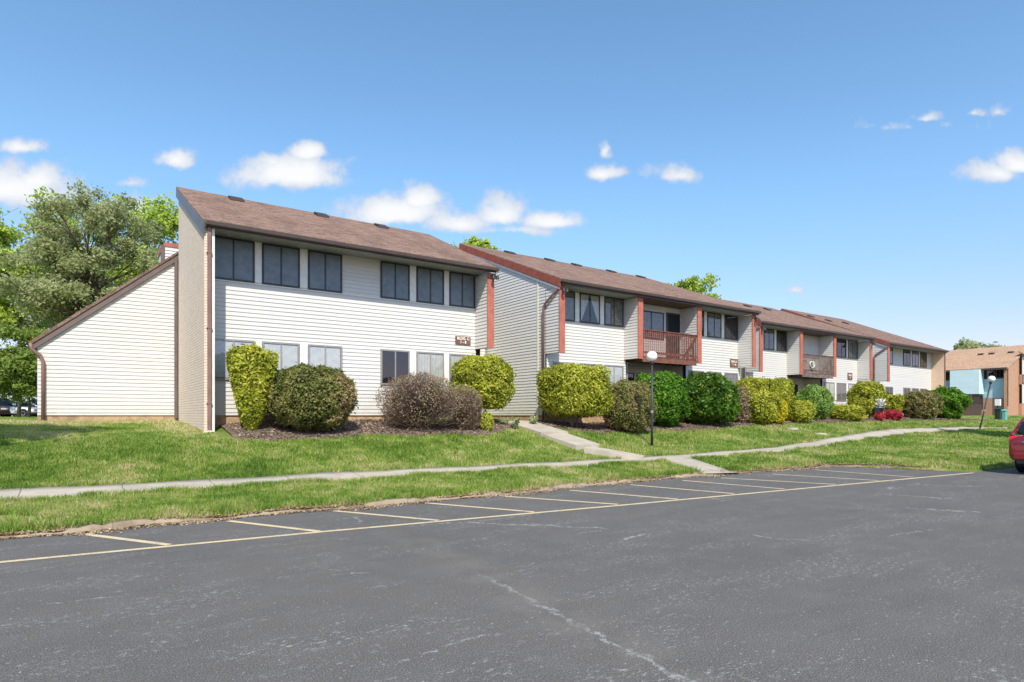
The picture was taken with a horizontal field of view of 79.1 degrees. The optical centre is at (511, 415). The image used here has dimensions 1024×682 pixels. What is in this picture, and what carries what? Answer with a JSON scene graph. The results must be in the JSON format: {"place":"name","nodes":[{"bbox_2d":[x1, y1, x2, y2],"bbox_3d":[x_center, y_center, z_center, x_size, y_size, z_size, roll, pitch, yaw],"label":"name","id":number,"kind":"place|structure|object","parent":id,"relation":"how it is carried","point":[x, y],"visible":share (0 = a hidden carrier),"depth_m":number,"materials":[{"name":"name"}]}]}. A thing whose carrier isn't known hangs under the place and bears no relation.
{"place":"outdoors","nodes":[
{"label":"outdoors","id":0,"kind":"place"},
{"bbox_2d":[0,427,1007,498],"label":"sidewalk","id":1,"kind":"structure","parent":0,"point":[50,491],"depth_m":14.17,"materials":[{"name":"concrete"}]},
{"bbox_2d":[0,467,1023,681],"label":"parking lot","id":2,"kind":"structure","parent":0,"point":[916,579],"depth_m":5.66,"materials":[{"name":"grey asphalt"}]},
{"bbox_2d":[79,533,170,545],"bbox_3d":[-5.017,1.596,7.995,1.748,0.001,0.100,0,0,24],"label":"painted line","id":3,"kind":"object","parent":2,"relation":"on","point":[128,539],"visible":1,"depth_m":7.96,"materials":[{"name":"paint"}]},
{"bbox_2d":[228,520,319,531],"bbox_3d":[-3.471,1.596,8.946,1.831,0.001,0.100,0,0,27],"label":"painted line","id":4,"kind":"object","parent":2,"relation":"on","point":[274,526],"visible":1,"depth_m":8.89,"materials":[{"name":"paint"}]},
{"bbox_2d":[0,470,736,537],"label":"kerb","id":5,"kind":"structure","parent":2,"relation":"on","point":[111,525],"depth_m":10.06,"materials":[{"name":"concrete"}]},
{"bbox_2d":[333,510,436,520],"bbox_3d":[-2.061,1.596,9.892,2.109,0.001,0.100,0,0,27],"label":"painted line","id":6,"kind":"object","parent":2,"relation":"on","point":[386,515],"visible":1,"depth_m":9.86,"materials":[{"name":"paint"}]},
{"bbox_2d":[428,503,534,511],"bbox_3d":[-0.596,1.596,10.757,2.179,0.001,0.100,0,0,29],"label":"painted line","id":7,"kind":"object","parent":2,"relation":"on","point":[481,507],"visible":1,"depth_m":10.72,"materials":[{"name":"paint"}]},
{"bbox_2d":[0,473,968,562],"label":"painted line","id":8,"kind":"object","parent":2,"relation":"on","point":[415,523],"visible":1,"depth_m":8.89,"materials":[{"name":"paint"}]},
{"bbox_2d":[504,496,616,504],"bbox_3d":[0.862,1.596,11.668,2.344,0.001,0.100,0,0,28],"label":"painted line","id":9,"kind":"object","parent":2,"relation":"on","point":[561,500],"visible":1,"depth_m":11.60,"materials":[{"name":"paint"}]},
{"bbox_2d":[570,490,674,498],"bbox_3d":[2.194,1.596,12.496,2.377,0.001,0.100,0,0,36],"label":"painted line","id":10,"kind":"object","parent":2,"relation":"on","point":[623,494],"visible":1,"depth_m":12.47,"materials":[{"name":"paint"}]},
{"bbox_2d":[630,484,733,493],"bbox_3d":[3.618,1.596,13.438,2.440,0.001,0.100,0,0,42],"label":"painted line","id":11,"kind":"object","parent":2,"relation":"on","point":[683,489],"visible":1,"depth_m":13.31,"materials":[{"name":"paint"}]},
{"bbox_2d":[682,480,782,488],"bbox_3d":[5.045,1.596,14.303,0.100,0.001,2.464,0,0,-44],"label":"painted line","id":12,"kind":"object","parent":2,"relation":"on","point":[732,484],"visible":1,"depth_m":14.28,"materials":[{"name":"paint"}]},
{"bbox_2d":[1009,418,1023,471],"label":"parked car","id":13,"kind":"object","parent":2,"relation":"on","point":[1016,449],"visible":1,"depth_m":16.83,"materials":[{"name":"red paint"}]},
{"bbox_2d":[0,415,1023,532],"bbox_3d":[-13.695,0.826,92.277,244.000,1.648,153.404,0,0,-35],"label":"lawn","id":14,"kind":"structure","parent":0,"point":[222,431],"depth_m":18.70,"materials":[{"name":"plant"}]},
{"bbox_2d":[0,397,11,416],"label":"parked car","id":15,"kind":"object","parent":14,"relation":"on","point":[5,405],"visible":0.77,"depth_m":49.40,"materials":[{"name":"black paint"}]},
{"bbox_2d":[0,255,25,341],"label":"tree","id":16,"kind":"object","parent":14,"relation":"on","point":[15,318],"visible":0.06,"depth_m":53.43,"materials":[{"name":"green plant"}]},
{"bbox_2d":[0,401,36,416],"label":"parked car","id":17,"kind":"object","parent":14,"relation":"on","point":[24,408],"visible":0.34,"depth_m":49.73,"materials":[{"name":"white paint"}]},
{"bbox_2d":[0,321,47,416],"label":"tree","id":18,"kind":"object","parent":14,"relation":"on","point":[18,373],"visible":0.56,"depth_m":38.91,"materials":[{"name":"green plant"}]},
{"bbox_2d":[10,316,47,345],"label":"tree","id":19,"kind":"object","parent":14,"relation":"on","point":[39,326],"visible":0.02,"depth_m":56.47,"materials":[{"name":"green plant"}]},
{"bbox_2d":[0,186,105,416],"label":"tree","id":20,"kind":"object","parent":14,"relation":"on","point":[8,235],"visible":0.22,"depth_m":45.69,"materials":[{"name":"green plant"}]},
{"bbox_2d":[0,177,164,330],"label":"tree","id":21,"kind":"object","parent":14,"relation":"on","point":[78,282],"visible":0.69,"depth_m":34.69,"materials":[{"name":"green plant"}]},
{"bbox_2d":[89,191,178,286],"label":"tree","id":22,"kind":"object","parent":14,"relation":"on","point":[170,223],"visible":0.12,"depth_m":47.15,"materials":[{"name":"green plant"}]},
{"bbox_2d":[28,187,498,431],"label":"apartment block","id":23,"kind":"structure","parent":14,"relation":"on","point":[371,308],"depth_m":19.53,"materials":[{"name":"brown red shingle"},{"name":"white vinyl siding"},{"name":"stained wood"}]},
{"bbox_2d":[215,235,254,282],"bbox_3d":[-7.924,-4.430,17.625,1.130,1.200,0.060,0,0,-35],"label":"window","id":24,"kind":"structure","parent":23,"relation":"in","point":[234,258],"depth_m":17.63,"materials":[{"name":"grey glass"}]},
{"bbox_2d":[215,338,254,379],"bbox_3d":[-7.924,-1.580,17.625,1.130,1.160,0.060,0,0,-35],"label":"window","id":25,"kind":"structure","parent":23,"relation":"in","point":[222,345],"depth_m":17.46,"materials":[{"name":"grey glass"}]},
{"bbox_2d":[262,243,299,287],"bbox_3d":[-6.849,-4.430,18.383,1.080,1.200,0.060,0,0,-35],"label":"window","id":26,"kind":"structure","parent":23,"relation":"in","point":[280,264],"depth_m":18.36,"materials":[{"name":"grey glass"}]},
{"bbox_2d":[262,341,299,370],"bbox_3d":[-6.849,-1.580,18.383,1.080,1.160,0.060,0,0,-35],"label":"window","id":27,"kind":"structure","parent":23,"relation":"in","point":[289,355],"depth_m":18.45,"materials":[{"name":"grey glass"}]},
{"bbox_2d":[308,250,341,292],"bbox_3d":[-5.771,-4.430,19.144,1.060,1.200,0.060,0,0,-35],"label":"window","id":28,"kind":"structure","parent":23,"relation":"in","point":[324,268],"depth_m":19.12,"materials":[{"name":"grey glass"}]},
{"bbox_2d":[308,344,341,369],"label":"window","id":29,"kind":"structure","parent":23,"relation":"in","point":[326,355],"depth_m":19.13,"materials":[{"name":"grey glass"}]},
{"bbox_2d":[380,261,409,300],"bbox_3d":[-3.863,-4.430,20.490,1.030,1.200,0.060,0,0,-35],"label":"window","id":30,"kind":"structure","parent":23,"relation":"in","point":[394,277],"depth_m":20.47,"materials":[{"name":"glass"}]},
{"bbox_2d":[380,349,409,384],"bbox_3d":[-3.863,-1.580,20.490,1.030,1.160,0.060,0,0,-35],"label":"window","id":31,"kind":"structure","parent":23,"relation":"in","point":[393,363],"depth_m":20.44,"materials":[{"name":"grey glass"}]},
{"bbox_2d":[416,266,443,304],"bbox_3d":[-2.800,-4.430,21.240,1.050,1.200,0.060,0,0,-35],"label":"window","id":32,"kind":"structure","parent":23,"relation":"in","point":[429,281],"depth_m":21.21,"materials":[{"name":"glass"}]},
{"bbox_2d":[416,351,443,385],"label":"window","id":33,"kind":"structure","parent":23,"relation":"in","point":[433,362],"depth_m":21.22,"materials":[{"name":"grey metal"}]},
{"bbox_2d":[449,353,473,385],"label":"window","id":34,"kind":"structure","parent":23,"relation":"in","point":[453,358],"depth_m":21.74,"materials":[{"name":"grey metal"}]},
{"bbox_2d":[449,271,474,308],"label":"window","id":35,"kind":"structure","parent":23,"relation":"in","point":[461,285],"depth_m":21.95,"materials":[{"name":"grey glass"}]},
{"bbox_2d":[455,336,470,344],"bbox_3d":[-1.737,-2.653,21.980,0.620,0.290,0.035,0,0,-35],"label":"building sign","id":36,"kind":"object","parent":23,"relation":"attached to","point":[463,340],"visible":1,"depth_m":21.97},
{"bbox_2d":[220,419,512,441],"bbox_3d":[-3.886,0.400,19.040,9.000,0.584,2.604,0,0,-35],"label":"mulch bed","id":37,"kind":"object","parent":14,"relation":"on","point":[292,434],"visible":0.48,"depth_m":17.85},
{"bbox_2d":[225,341,279,430],"bbox_3d":[-7.040,-0.750,16.769,1.375,2.458,1.298,0,0,-35],"label":"shrub","id":38,"kind":"object","parent":37,"relation":"on","point":[251,369],"visible":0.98,"depth_m":16.42,"materials":[{"name":"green plant"}]},
{"bbox_2d":[264,362,359,430],"bbox_3d":[-5.696,-0.499,17.526,2.640,1.962,2.474,0,0,-35],"label":"shrub","id":39,"kind":"object","parent":37,"relation":"on","point":[305,397],"visible":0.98,"depth_m":16.76,"materials":[{"name":"green plant"}]},
{"bbox_2d":[373,371,461,427],"bbox_3d":[-2.855,-0.465,19.474,2.688,1.852,2.543,0,0,-35],"label":"shrub","id":40,"kind":"object","parent":37,"relation":"on","point":[423,405],"visible":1,"depth_m":18.97,"materials":[{"name":"brown plant"}]},
{"bbox_2d":[445,383,482,429],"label":"shrub","id":41,"kind":"object","parent":37,"relation":"on","point":[465,417],"visible":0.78,"depth_m":19.83,"materials":[{"name":"brown plant"}]},
{"bbox_2d":[450,353,516,421],"bbox_3d":[-0.978,-0.914,21.463,2.208,2.463,2.044,0,0,-35],"label":"shrub","id":42,"kind":"object","parent":37,"relation":"on","point":[490,378],"visible":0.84,"depth_m":20.80,"materials":[{"name":"green plant"}]},
{"bbox_2d":[481,411,493,430],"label":"shrub","id":43,"kind":"object","parent":37,"relation":"on","point":[488,420],"visible":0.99,"depth_m":20.02,"materials":[{"name":"green plant"}]},
{"bbox_2d":[0,463,938,539],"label":"soil verge","id":44,"kind":"structure","parent":14,"relation":"on","point":[832,465],"depth_m":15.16,"materials":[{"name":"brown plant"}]},
{"bbox_2d":[450,236,497,249],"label":"tree","id":45,"kind":"object","parent":14,"relation":"on","point":[474,241],"visible":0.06,"depth_m":61.06,"materials":[{"name":"green plant"}]},
{"bbox_2d":[511,417,519,428],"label":"weed","id":46,"kind":"object","parent":14,"relation":"on","point":[516,422],"visible":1,"depth_m":20.85,"materials":[{"name":"green plant"}]},
{"bbox_2d":[529,415,537,423],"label":"weed","id":47,"kind":"object","parent":14,"relation":"on","point":[533,420],"visible":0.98,"depth_m":22.01,"materials":[{"name":"green plant"}]},
{"bbox_2d":[507,420,644,458],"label":"stepped walkway","id":48,"kind":"structure","parent":14,"relation":"on","point":[560,436],"depth_m":20.14,"materials":[{"name":"concrete"}]},
{"bbox_2d":[226,418,980,440],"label":"mulch chips","id":49,"kind":"object","parent":14,"relation":"on","point":[552,423],"visible":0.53,"depth_m":20.09,"materials":[{"name":"brown wood"}]},
{"bbox_2d":[458,243,760,422],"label":"apartment block","id":50,"kind":"structure","parent":14,"relation":"on","point":[548,312],"depth_m":26.33,"materials":[{"name":"white plastic"}]},
{"bbox_2d":[565,291,574,321],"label":"window","id":51,"kind":"structure","parent":50,"relation":"in","point":[569,296],"depth_m":24.86,"materials":[{"name":"glass"}]},
{"bbox_2d":[580,293,599,323],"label":"window","id":52,"kind":"structure","parent":50,"relation":"in","point":[589,303],"depth_m":25.45,"materials":[{"name":"grey glass"}]},
{"bbox_2d":[604,296,623,326],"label":"window","id":53,"kind":"structure","parent":50,"relation":"in","point":[613,307],"depth_m":26.24,"materials":[{"name":"grey glass"}]},
{"bbox_2d":[604,365,623,388],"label":"window","id":54,"kind":"structure","parent":50,"relation":"in","point":[617,371],"depth_m":26.32,"materials":[{"name":"white glass"}]},
{"bbox_2d":[643,310,663,338],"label":"window","id":55,"kind":"structure","parent":50,"relation":"in","point":[652,320],"depth_m":27.84,"materials":[{"name":"grey glass"}]},
{"bbox_2d":[666,312,679,357],"bbox_3d":[7.448,-3.610,28.597,0.900,2.180,0.090,0,0,-35],"label":"door","id":56,"kind":"structure","parent":50,"relation":"in","point":[672,319],"depth_m":28.57,"materials":[{"name":"brown metal"}]},
{"bbox_2d":[702,311,703,335],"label":"window","id":57,"kind":"structure","parent":50,"relation":"in","point":[702,311],"depth_m":29.63,"materials":[{"name":"grey glass"}]},
{"bbox_2d":[707,312,721,337],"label":"window","id":58,"kind":"structure","parent":50,"relation":"in","point":[714,320],"depth_m":30.14,"materials":[{"name":"grey glass"}]},
{"bbox_2d":[724,314,737,339],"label":"window","id":59,"kind":"structure","parent":50,"relation":"in","point":[730,322],"depth_m":30.89,"materials":[{"name":"grey glass"}]},
{"bbox_2d":[724,372,737,382],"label":"window","id":60,"kind":"structure","parent":50,"relation":"in","point":[734,376],"depth_m":31.00,"materials":[{"name":"grey glass"}]},
{"bbox_2d":[730,359,737,366],"bbox_3d":[11.135,-2.612,31.061,0.620,0.400,0.035,0,0,-35],"label":"building sign","id":61,"kind":"object","parent":50,"relation":"attached to","point":[733,362],"visible":1,"depth_m":31.04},
{"bbox_2d":[646,351,656,444],"bbox_3d":[4.902,-0.570,21.699,0.380,3.350,0.380,0,0,-35],"label":"globe lamp","id":62,"kind":"object","parent":14,"relation":"on","point":[651,356],"visible":0.98,"depth_m":21.66,"materials":[{"name":"black metal"}]},
{"bbox_2d":[521,419,789,433],"bbox_3d":[7.331,0.424,26.906,15.400,0.568,2.680,0,0,-35],"label":"mulch bed","id":63,"kind":"object","parent":14,"relation":"on","point":[668,428],"visible":0.36,"depth_m":25.28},
{"bbox_2d":[536,362,614,426],"bbox_3d":[2.323,-0.740,22.953,2.663,2.490,2.460,0,0,-35],"label":"shrub","id":64,"kind":"object","parent":63,"relation":"on","point":[573,390],"visible":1,"depth_m":22.19,"materials":[{"name":"green plant"}]},
{"bbox_2d":[602,377,658,433],"bbox_3d":[4.429,-0.371,23.798,2.247,2.186,2.187,0,0,-35],"label":"shrub","id":65,"kind":"object","parent":63,"relation":"on","point":[631,407],"visible":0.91,"depth_m":23.13,"materials":[{"name":"green plant"}]},
{"bbox_2d":[634,370,690,426],"bbox_3d":[6.071,-0.679,25.985,2.848,2.459,2.648,0,0,-35],"label":"shrub","id":66,"kind":"object","parent":63,"relation":"on","point":[671,397],"visible":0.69,"depth_m":25.16,"materials":[{"name":"green plant"}]},
{"bbox_2d":[683,371,743,424],"bbox_3d":[8.771,-0.757,27.632,3.075,2.507,2.711,0,0,-35],"label":"shrub","id":67,"kind":"object","parent":63,"relation":"on","point":[715,397],"visible":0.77,"depth_m":26.68,"materials":[{"name":"green plant"}]},
{"bbox_2d":[734,385,752,422],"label":"shrub","id":68,"kind":"object","parent":63,"relation":"on","point":[744,416],"visible":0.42,"depth_m":28.60,"materials":[{"name":"brown plant"}]},
{"bbox_2d":[735,376,782,424],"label":"shrub","id":69,"kind":"object","parent":63,"relation":"on","point":[764,401],"visible":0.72,"depth_m":28.63,"materials":[{"name":"green plant"}]},
{"bbox_2d":[768,399,787,423],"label":"shrub","id":70,"kind":"object","parent":63,"relation":"on","point":[782,416],"visible":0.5,"depth_m":29.31,"materials":[{"name":"yellow plant"}]},
{"bbox_2d":[664,272,721,298],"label":"tree","id":71,"kind":"object","parent":14,"relation":"on","point":[692,284],"visible":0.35,"depth_m":64.86,"materials":[{"name":"green plant"}]},
{"bbox_2d":[659,457,737,474],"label":"kerb ramp","id":72,"kind":"structure","parent":14,"relation":"on","point":[691,462],"depth_m":17.71,"materials":[{"name":"concrete"}]},
{"bbox_2d":[721,299,876,405],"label":"apartment block","id":73,"kind":"structure","parent":14,"relation":"on","point":[790,346],"depth_m":38.33,"materials":[{"name":"white plastic"}]},
{"bbox_2d":[764,328,773,349],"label":"window","id":74,"kind":"structure","parent":73,"relation":"in","point":[769,333],"depth_m":35.76,"materials":[{"name":"grey glass"}]},
{"bbox_2d":[776,330,786,351],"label":"window","id":75,"kind":"structure","parent":73,"relation":"in","point":[781,336],"depth_m":36.47,"materials":[{"name":"black glass"}]},
{"bbox_2d":[824,382,834,400],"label":"window","id":76,"kind":"structure","parent":73,"relation":"in","point":[830,385],"depth_m":39.76,"materials":[{"name":"grey glass"}]},
{"bbox_2d":[836,338,845,357],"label":"window","id":77,"kind":"structure","parent":73,"relation":"in","point":[840,343],"depth_m":40.43,"materials":[{"name":"glass"}]},
{"bbox_2d":[836,382,845,400],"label":"window","id":78,"kind":"structure","parent":73,"relation":"in","point":[840,387],"depth_m":40.41,"materials":[{"name":"grey glass"}]},
{"bbox_2d":[848,340,857,358],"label":"window","id":79,"kind":"structure","parent":73,"relation":"in","point":[852,345],"depth_m":41.30,"materials":[{"name":"glass"}]},
{"bbox_2d":[786,400,816,422],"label":"shrub","id":80,"kind":"object","parent":14,"relation":"on","point":[799,411],"visible":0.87,"depth_m":30.79,"materials":[{"name":"green plant"}]},
{"bbox_2d":[781,308,948,417],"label":"apartment block","id":81,"kind":"structure","parent":14,"relation":"on","point":[902,365],"depth_m":47.59,"materials":[{"name":"brown red shingle"},{"name":"white vinyl siding"},{"name":"stained wood"}]},
{"bbox_2d":[885,387,892,394],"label":"window","id":82,"kind":"structure","parent":81,"relation":"in","point":[889,390],"depth_m":45.61,"materials":[{"name":"grey glass"}]},
{"bbox_2d":[890,348,892,363],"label":"window","id":83,"kind":"structure","parent":81,"relation":"in","point":[891,349],"depth_m":45.84,"materials":[{"name":"grey glass"}]},
{"bbox_2d":[903,350,910,365],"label":"window","id":84,"kind":"structure","parent":81,"relation":"in","point":[906,353],"depth_m":47.28,"materials":[{"name":"grey glass"}]},
{"bbox_2d":[912,351,918,366],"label":"window","id":85,"kind":"structure","parent":81,"relation":"in","point":[915,354],"depth_m":48.10,"materials":[{"name":"grey glass"}]},
{"bbox_2d":[920,352,926,367],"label":"window","id":86,"kind":"structure","parent":81,"relation":"in","point":[923,355],"depth_m":48.93,"materials":[{"name":"brown glass"}]},
{"bbox_2d":[873,396,885,417],"bbox_3d":[22.445,-0.447,37.866,0.861,1.500,0.886,0,0,-35],"label":"planter","id":87,"kind":"object","parent":14,"relation":"on","point":[880,408],"visible":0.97,"depth_m":37.68,"materials":[{"name":"blue paint"}]},
{"bbox_2d":[791,417,989,422],"bbox_3d":[24.680,0.285,40.131,27.400,0.344,3.867,0,0,-35],"label":"mulch bed","id":88,"kind":"object","parent":14,"relation":"on","point":[881,421],"visible":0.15,"depth_m":35.87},
{"bbox_2d":[772,376,794,402],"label":"shrub","id":89,"kind":"object","parent":88,"relation":"on","point":[787,387],"visible":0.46,"depth_m":33.13,"materials":[{"name":"green plant"}]},
{"bbox_2d":[794,384,833,418],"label":"shrub","id":90,"kind":"object","parent":88,"relation":"on","point":[821,398],"visible":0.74,"depth_m":33.27,"materials":[{"name":"green plant"}]},
{"bbox_2d":[827,404,866,420],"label":"shrub","id":91,"kind":"object","parent":88,"relation":"on","point":[851,412],"visible":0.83,"depth_m":33.87,"materials":[{"name":"green plant"}]},
{"bbox_2d":[846,381,888,417],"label":"shrub","id":92,"kind":"object","parent":88,"relation":"on","point":[865,394],"visible":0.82,"depth_m":38.14,"materials":[{"name":"green plant"}]},
{"bbox_2d":[874,412,885,420],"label":"azalea","id":93,"kind":"object","parent":88,"relation":"on","point":[880,416],"visible":0.94,"depth_m":35.84,"materials":[{"name":"red plant"}]},
{"bbox_2d":[883,409,903,420],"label":"azalea","id":94,"kind":"object","parent":88,"relation":"on","point":[894,415],"visible":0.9,"depth_m":36.99,"materials":[{"name":"red plant"}]},
{"bbox_2d":[884,394,905,412],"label":"shrub","id":95,"kind":"object","parent":88,"relation":"on","point":[896,402],"visible":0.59,"depth_m":41.40,"materials":[{"name":"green plant"}]},
{"bbox_2d":[903,391,943,418],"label":"shrub","id":96,"kind":"object","parent":88,"relation":"on","point":[923,405],"visible":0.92,"depth_m":40.64,"materials":[{"name":"green plant"}]},
{"bbox_2d":[926,385,972,418],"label":"shrub","id":97,"kind":"object","parent":88,"relation":"on","point":[957,402],"visible":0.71,"depth_m":44.26,"materials":[{"name":"green plant"}]},
{"bbox_2d":[952,337,1004,349],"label":"tree","id":98,"kind":"object","parent":14,"relation":"on","point":[966,344],"visible":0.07,"depth_m":109.88,"materials":[{"name":"green plant"}]},
{"bbox_2d":[946,345,1023,415],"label":"brick building","id":99,"kind":"structure","parent":14,"relation":"on","point":[969,372],"depth_m":68.64,"materials":[{"name":"orange"}]},
{"bbox_2d":[970,395,982,408],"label":"window","id":100,"kind":"structure","parent":99,"relation":"in","point":[976,399],"depth_m":69.27,"materials":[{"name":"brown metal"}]},
{"bbox_2d":[986,370,994,378],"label":"window","id":101,"kind":"structure","parent":99,"relation":"in","point":[988,372],"depth_m":68.31,"materials":[{"name":"black glass"}]},
{"bbox_2d":[996,369,1003,377],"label":"window","id":102,"kind":"structure","parent":99,"relation":"in","point":[1000,372],"depth_m":67.55,"materials":[{"name":"black glass"}]},
{"bbox_2d":[979,376,995,428],"bbox_3d":[27.757,-0.705,36.253,0.919,3.193,0.380,0,0,12],"label":"globe lamp","id":103,"kind":"object","parent":14,"relation":"on","point":[991,379],"visible":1,"depth_m":36.16,"materials":[{"name":"black paint"}]},
{"bbox_2d":[994,408,1001,419],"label":"utility box","id":104,"kind":"object","parent":14,"relation":"on","point":[997,413],"visible":0.79,"depth_m":48.88,"materials":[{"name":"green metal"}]},
{"bbox_2d":[1001,409,1007,419],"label":"utility box","id":105,"kind":"object","parent":14,"relation":"on","point":[1003,414],"visible":0.48,"depth_m":49.29,"materials":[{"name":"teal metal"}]},
{"bbox_2d":[1018,351,1023,414],"bbox_3d":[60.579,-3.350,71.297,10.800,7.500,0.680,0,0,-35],"label":"white sided building","id":106,"kind":"structure","parent":14,"relation":"on","point":[1021,405],"depth_m":68.41,"materials":[{"name":"plastic"}]},
{"bbox_2d":[0,0,1023,351],"label":"sky","id":107,"kind":"structure","parent":0,"point":[861,162],"materials":[{"name":"blue"}]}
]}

